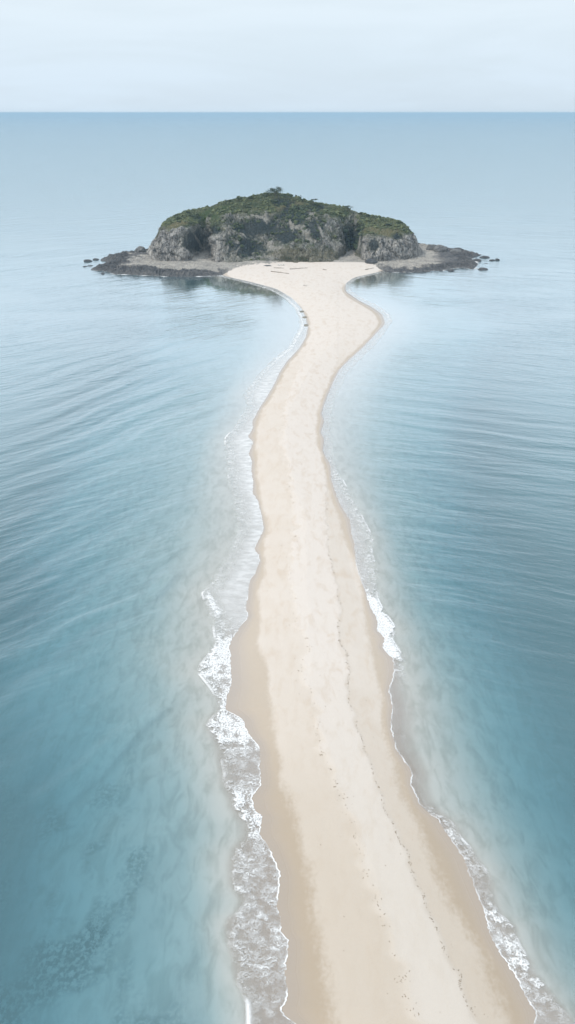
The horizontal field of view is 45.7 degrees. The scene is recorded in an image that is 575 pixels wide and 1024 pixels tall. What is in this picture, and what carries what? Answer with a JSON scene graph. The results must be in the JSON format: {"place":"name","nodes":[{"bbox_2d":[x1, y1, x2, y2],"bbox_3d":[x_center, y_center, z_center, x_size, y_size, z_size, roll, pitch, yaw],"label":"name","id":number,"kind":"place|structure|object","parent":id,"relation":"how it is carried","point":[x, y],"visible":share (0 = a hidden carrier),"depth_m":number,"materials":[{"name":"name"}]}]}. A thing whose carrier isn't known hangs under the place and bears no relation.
{"place":"outdoors","nodes":[
{"label":"outdoors","id":0,"kind":"place"},
{"bbox_2d":[146,193,422,262],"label":"island hill","id":1,"kind":"structure","parent":0,"point":[181,241],"depth_m":532.59,"materials":[{"name":"grey stone"}]},
{"bbox_2d":[267,187,283,195],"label":"tree","id":2,"kind":"object","parent":1,"relation":"on","point":[277,190],"visible":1,"depth_m":560.44,"materials":[{"name":"green plant"}]},
{"bbox_2d":[161,192,412,260],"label":"hillside scrub","id":3,"kind":"object","parent":1,"relation":"on","point":[189,219],"visible":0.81,"depth_m":549.98,"materials":[{"name":"green plant"}]},
{"bbox_2d":[91,243,480,277],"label":"rock shelf","id":4,"kind":"object","parent":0,"point":[131,262],"visible":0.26,"depth_m":511.13,"materials":[{"name":"grey stone"}]},
{"bbox_2d":[134,246,145,251],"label":"boulder","id":5,"kind":"object","parent":4,"relation":"on","point":[140,249],"visible":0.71,"depth_m":550.48,"materials":[{"name":"grey stone"}]},
{"bbox_2d":[365,258,377,263],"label":"boulder","id":6,"kind":"object","parent":4,"relation":"on","point":[371,261],"visible":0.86,"depth_m":516.53,"materials":[{"name":"grey stone"}]},
{"bbox_2d":[426,244,434,249],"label":"boulder","id":7,"kind":"object","parent":4,"relation":"on","point":[430,247],"visible":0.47,"depth_m":562.79,"materials":[{"name":"grey stone"}]},
{"bbox_2d":[433,244,447,251],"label":"boulder","id":8,"kind":"object","parent":4,"relation":"on","point":[439,248],"visible":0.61,"depth_m":556.15,"materials":[{"name":"grey stone"}]},
{"bbox_2d":[450,249,460,252],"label":"boulder","id":9,"kind":"object","parent":4,"relation":"on","point":[455,250],"visible":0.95,"depth_m":554.50,"materials":[{"name":"grey stone"}]},
{"bbox_2d":[0,114,574,1023],"bbox_3d":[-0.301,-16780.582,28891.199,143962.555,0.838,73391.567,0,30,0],"label":"sea","id":10,"kind":"structure","parent":0,"point":[86,356],"depth_m":314.08,"materials":[{"name":"liquid"}]},
{"bbox_2d":[199,276,307,1023],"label":"sea foam","id":11,"kind":"object","parent":10,"relation":"on","point":[243,443],"visible":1,"depth_m":145.38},
{"bbox_2d":[325,277,548,1022],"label":"sea foam","id":12,"kind":"object","parent":10,"relation":"on","point":[385,626],"visible":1,"depth_m":144.97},
{"bbox_2d":[0,0,574,113],"label":"sky","id":13,"kind":"structure","parent":0,"point":[57,56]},
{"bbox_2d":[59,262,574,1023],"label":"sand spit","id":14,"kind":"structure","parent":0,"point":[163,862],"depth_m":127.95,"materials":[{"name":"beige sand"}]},
{"bbox_2d":[265,310,484,1015],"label":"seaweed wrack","id":15,"kind":"object","parent":14,"relation":"on","point":[383,808],"visible":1,"depth_m":107.79,"materials":[{"name":"brown plant"}]}
]}

